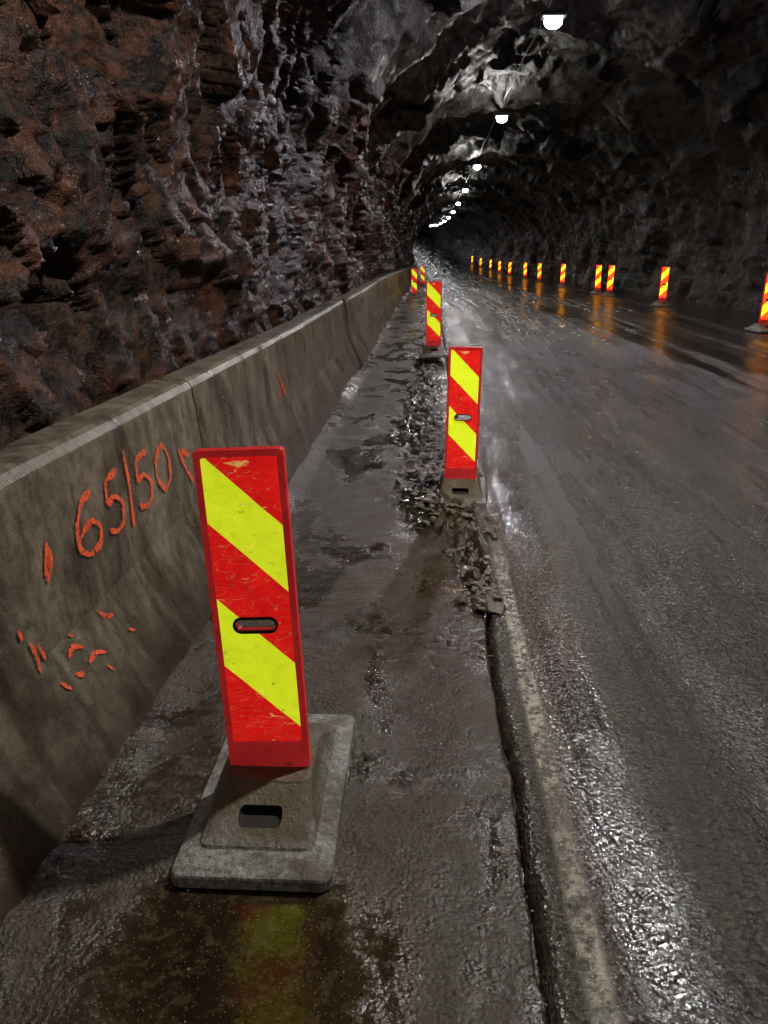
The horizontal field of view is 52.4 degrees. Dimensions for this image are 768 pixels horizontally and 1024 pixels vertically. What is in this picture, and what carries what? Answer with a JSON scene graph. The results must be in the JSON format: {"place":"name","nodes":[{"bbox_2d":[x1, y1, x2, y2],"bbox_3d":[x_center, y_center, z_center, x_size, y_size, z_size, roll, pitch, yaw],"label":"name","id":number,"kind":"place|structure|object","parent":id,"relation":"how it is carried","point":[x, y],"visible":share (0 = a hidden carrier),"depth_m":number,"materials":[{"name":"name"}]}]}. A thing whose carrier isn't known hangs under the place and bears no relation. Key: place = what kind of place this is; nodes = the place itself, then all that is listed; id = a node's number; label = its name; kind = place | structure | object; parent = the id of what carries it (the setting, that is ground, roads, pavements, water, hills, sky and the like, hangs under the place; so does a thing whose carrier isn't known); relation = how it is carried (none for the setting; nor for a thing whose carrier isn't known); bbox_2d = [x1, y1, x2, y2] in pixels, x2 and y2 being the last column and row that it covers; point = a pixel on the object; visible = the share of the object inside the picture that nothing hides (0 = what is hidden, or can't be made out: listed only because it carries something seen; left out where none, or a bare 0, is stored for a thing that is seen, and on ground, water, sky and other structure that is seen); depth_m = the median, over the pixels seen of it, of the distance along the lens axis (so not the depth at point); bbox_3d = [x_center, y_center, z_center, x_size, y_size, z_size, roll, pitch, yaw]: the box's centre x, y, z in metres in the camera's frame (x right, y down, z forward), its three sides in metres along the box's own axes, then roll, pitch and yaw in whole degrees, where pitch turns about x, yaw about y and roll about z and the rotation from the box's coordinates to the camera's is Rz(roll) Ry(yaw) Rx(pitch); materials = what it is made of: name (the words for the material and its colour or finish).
{"place":"outdoors","nodes":[
{"label":"outdoors","id":0,"kind":"place"},
{"bbox_2d":[0,0,767,450],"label":"rock tunnel","id":1,"kind":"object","parent":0,"point":[184,182],"visible":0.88,"depth_m":11.68,"materials":[{"name":"black stone"}]},
{"bbox_2d":[472,154,482,169],"bbox_3d":[4.290,-16.121,35.905,0.452,0.710,0.300,1,18,3],"label":"tunnel lamp","id":2,"kind":"object","parent":1,"relation":"attached to","point":[476,165],"visible":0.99,"depth_m":35.88,"materials":[{"name":"glass"}]},
{"bbox_2d":[432,0,551,223],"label":"power cable","id":3,"kind":"object","parent":1,"relation":"hanging from","point":[510,87],"visible":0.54,"depth_m":19.59,"materials":[{"name":"rubber"}]},
{"bbox_2d":[494,105,509,122],"bbox_3d":[3.565,-12.131,23.553,0.452,0.710,0.300,1,18,3],"label":"tunnel lamp","id":4,"kind":"object","parent":1,"relation":"attached to","point":[502,116],"visible":0.99,"depth_m":23.51,"materials":[{"name":"glass"}]},
{"bbox_2d":[541,0,567,28],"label":"tunnel lamp","id":5,"kind":"object","parent":1,"relation":"attached to","point":[552,18],"visible":1,"depth_m":13.66,"materials":[{"name":"glass"}]},
{"bbox_2d":[446,360,541,991],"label":"ground","id":6,"kind":"structure","parent":0,"point":[536,962],"depth_m":2.23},
{"bbox_2d":[0,250,545,1023],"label":"dirt shoulder","id":7,"kind":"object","parent":6,"relation":"on","point":[92,912],"visible":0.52,"depth_m":2.32},
{"bbox_2d":[0,380,211,926],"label":"concrete barrier","id":8,"kind":"object","parent":7,"relation":"on","point":[105,605],"visible":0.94,"depth_m":2.70,"materials":[{"name":"grey concrete"}]},
{"bbox_2d":[159,322,330,483],"bbox_3d":[-0.902,-0.837,6.211,0.497,1.035,3.985,1,18,3],"label":"concrete barrier","id":9,"kind":"object","parent":7,"relation":"on","point":[258,390],"visible":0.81,"depth_m":5.79,"materials":[{"name":"grey concrete"}]},
{"bbox_2d":[171,446,354,891],"bbox_3d":[-0.340,0.348,2.290,0.436,1.129,0.800,1,18,3],"label":"traffic delineator","id":10,"kind":"object","parent":7,"relation":"on","point":[267,816],"visible":1,"depth_m":2.20,"materials":[{"name":"plastic"}]},
{"bbox_2d":[289,299,359,415],"bbox_3d":[-0.692,-2.086,10.008,0.508,1.056,3.970,1,18,3],"label":"concrete barrier","id":11,"kind":"object","parent":7,"relation":"on","point":[335,363],"visible":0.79,"depth_m":9.36,"materials":[{"name":"grey concrete"}]},
{"bbox_2d":[336,287,379,364],"bbox_3d":[-0.438,-3.350,13.794,0.500,1.069,3.970,1,18,3],"label":"concrete barrier","id":12,"kind":"object","parent":7,"relation":"on","point":[363,336],"visible":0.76,"depth_m":13.09,"materials":[{"name":"grey concrete"}]},
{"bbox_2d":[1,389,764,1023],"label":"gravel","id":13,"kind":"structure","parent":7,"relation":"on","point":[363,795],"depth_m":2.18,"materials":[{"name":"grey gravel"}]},
{"bbox_2d":[371,276,394,320],"bbox_3d":[-0.005,-5.884,21.371,0.496,1.052,3.970,1,18,3],"label":"concrete barrier","id":14,"kind":"object","parent":7,"relation":"on","point":[387,307],"visible":0.58,"depth_m":20.70,"materials":[{"name":"grey concrete"}]},
{"bbox_2d":[382,274,399,307],"bbox_3d":[0.218,-7.116,25.170,0.497,1.031,3.970,1,18,3],"label":"concrete barrier","id":15,"kind":"object","parent":7,"relation":"on","point":[393,295],"visible":0.53,"depth_m":24.74,"materials":[{"name":"grey concrete"}]},
{"bbox_2d":[388,272,402,301],"bbox_3d":[0.429,-8.354,28.968,0.512,1.030,3.970,1,18,3],"label":"concrete barrier","id":16,"kind":"object","parent":7,"relation":"on","point":[397,288],"visible":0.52,"depth_m":28.60,"materials":[{"name":"grey concrete"}]},
{"bbox_2d":[394,270,405,295],"bbox_3d":[0.662,-9.578,32.769,0.494,1.030,3.970,1,18,3],"label":"concrete barrier","id":17,"kind":"object","parent":7,"relation":"on","point":[402,289],"visible":0.42,"depth_m":32.30,"materials":[{"name":"grey concrete"}]},
{"bbox_2d":[400,270,407,292],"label":"concrete barrier","id":18,"kind":"object","parent":7,"relation":"on","point":[403,282],"visible":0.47,"depth_m":35.86,"materials":[{"name":"grey concrete"}]},
{"bbox_2d":[400,269,410,289],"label":"concrete barrier","id":19,"kind":"object","parent":7,"relation":"on","point":[406,280],"visible":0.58,"depth_m":39.60,"materials":[{"name":"grey concrete"}]},
{"bbox_2d":[404,268,410,286],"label":"concrete barrier","id":20,"kind":"object","parent":7,"relation":"on","point":[408,278],"visible":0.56,"depth_m":43.02,"materials":[{"name":"grey concrete"}]},
{"bbox_2d":[408,268,419,297],"bbox_3d":[1.222,-9.308,31.707,0.436,1.125,0.800,0,18,-1],"label":"traffic delineator","id":21,"kind":"object","parent":7,"relation":"on","point":[413,284],"visible":1,"depth_m":31.61,"materials":[{"name":"plastic"}]},
{"bbox_2d":[419,266,425,285],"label":"traffic delineator","id":22,"kind":"object","parent":7,"relation":"on","point":[422,280],"visible":0.98,"depth_m":44.92,"materials":[{"name":"plastic"}]},
{"bbox_2d":[419,281,447,357],"bbox_3d":[0.783,-3.048,12.284,0.436,1.126,0.800,0,18,0],"label":"traffic delineator","id":23,"kind":"object","parent":7,"relation":"on","point":[432,348],"visible":0.99,"depth_m":12.19,"materials":[{"name":"plastic"}]},
{"bbox_2d":[389,347,506,613],"bbox_3d":[0.463,-1.260,8.912,0.748,0.119,11.054,1,18,2],"label":"asphalt rubble","id":24,"kind":"object","parent":7,"relation":"on","point":[486,599],"visible":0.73,"depth_m":5.25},
{"bbox_2d":[430,346,485,510],"bbox_3d":[0.552,-0.635,5.528,0.414,1.070,0.760,2,18,5],"label":"traffic delineator","id":25,"kind":"object","parent":7,"relation":"on","point":[459,478],"visible":0.97,"depth_m":5.45,"materials":[{"name":"plastic"}]},
{"bbox_2d":[360,281,386,334],"bbox_3d":[-0.242,-4.603,17.588,0.498,1.067,3.970,1,18,3],"label":"concrete barrier","id":26,"kind":"object","parent":6,"relation":"on","point":[378,317],"visible":0.56,"depth_m":17.32,"materials":[{"name":"grey concrete"}]},
{"bbox_2d":[413,256,418,275],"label":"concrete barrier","id":27,"kind":"object","parent":6,"relation":"on","point":[415,262],"visible":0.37,"depth_m":83.69,"materials":[{"name":"grey concrete"}]},
{"bbox_2d":[413,231,767,1023],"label":"asphalt road","id":28,"kind":"structure","parent":0,"point":[639,593],"depth_m":3.60,"materials":[{"name":"grey asphalt"}]},
{"bbox_2d":[497,261,500,272],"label":"traffic delineator","id":29,"kind":"object","parent":28,"relation":"on","point":[499,268],"visible":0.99,"depth_m":75.81,"materials":[{"name":"plastic"}]},
{"bbox_2d":[507,262,511,275],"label":"traffic delineator","id":30,"kind":"object","parent":28,"relation":"on","point":[509,269],"visible":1,"depth_m":66.34,"materials":[{"name":"plastic"}]},
{"bbox_2d":[522,262,527,278],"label":"traffic delineator","id":31,"kind":"object","parent":28,"relation":"on","point":[525,272],"visible":1,"depth_m":56.84,"materials":[{"name":"plastic"}]},
{"bbox_2d":[535,263,542,281],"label":"traffic delineator","id":32,"kind":"object","parent":28,"relation":"on","point":[539,273],"visible":1,"depth_m":48.57,"materials":[{"name":"plastic"}]},
{"bbox_2d":[495,560,619,1023],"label":"road edge line","id":33,"kind":"object","parent":28,"relation":"on","point":[599,965],"visible":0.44,"depth_m":2.21,"materials":[{"name":"paint"}]},
{"bbox_2d":[557,264,566,286],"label":"traffic delineator","id":34,"kind":"object","parent":28,"relation":"on","point":[562,276],"visible":1,"depth_m":40.21,"materials":[{"name":"plastic"}]},
{"bbox_2d":[590,265,602,293],"bbox_3d":[8.728,-9.495,31.837,0.436,1.126,0.800,1,18,4],"label":"traffic delineator","id":35,"kind":"object","parent":28,"relation":"on","point":[597,287],"visible":1,"depth_m":31.75,"materials":[{"name":"plastic"}]},
{"bbox_2d":[600,265,616,295],"bbox_3d":[8.656,-8.882,29.935,0.436,1.128,0.800,0,18,1],"label":"traffic delineator","id":36,"kind":"object","parent":28,"relation":"on","point":[609,286],"visible":1,"depth_m":29.85,"materials":[{"name":"plastic"}]},
{"bbox_2d":[650,266,672,305],"bbox_3d":[8.320,-6.732,23.281,0.436,1.126,0.800,0,18,0],"label":"traffic delineator","id":37,"kind":"object","parent":28,"relation":"on","point":[663,289],"visible":1,"depth_m":23.20,"materials":[{"name":"plastic"}]},
{"bbox_2d":[744,273,767,332],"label":"traffic delineator","id":38,"kind":"object","parent":28,"relation":"on","point":[761,326],"visible":1,"depth_m":15.69,"materials":[{"name":"plastic"}]},
{"bbox_2d":[764,221,767,300],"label":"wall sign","id":39,"kind":"object","parent":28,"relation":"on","point":[766,240],"visible":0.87,"depth_m":17.09,"materials":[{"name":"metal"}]}
]}

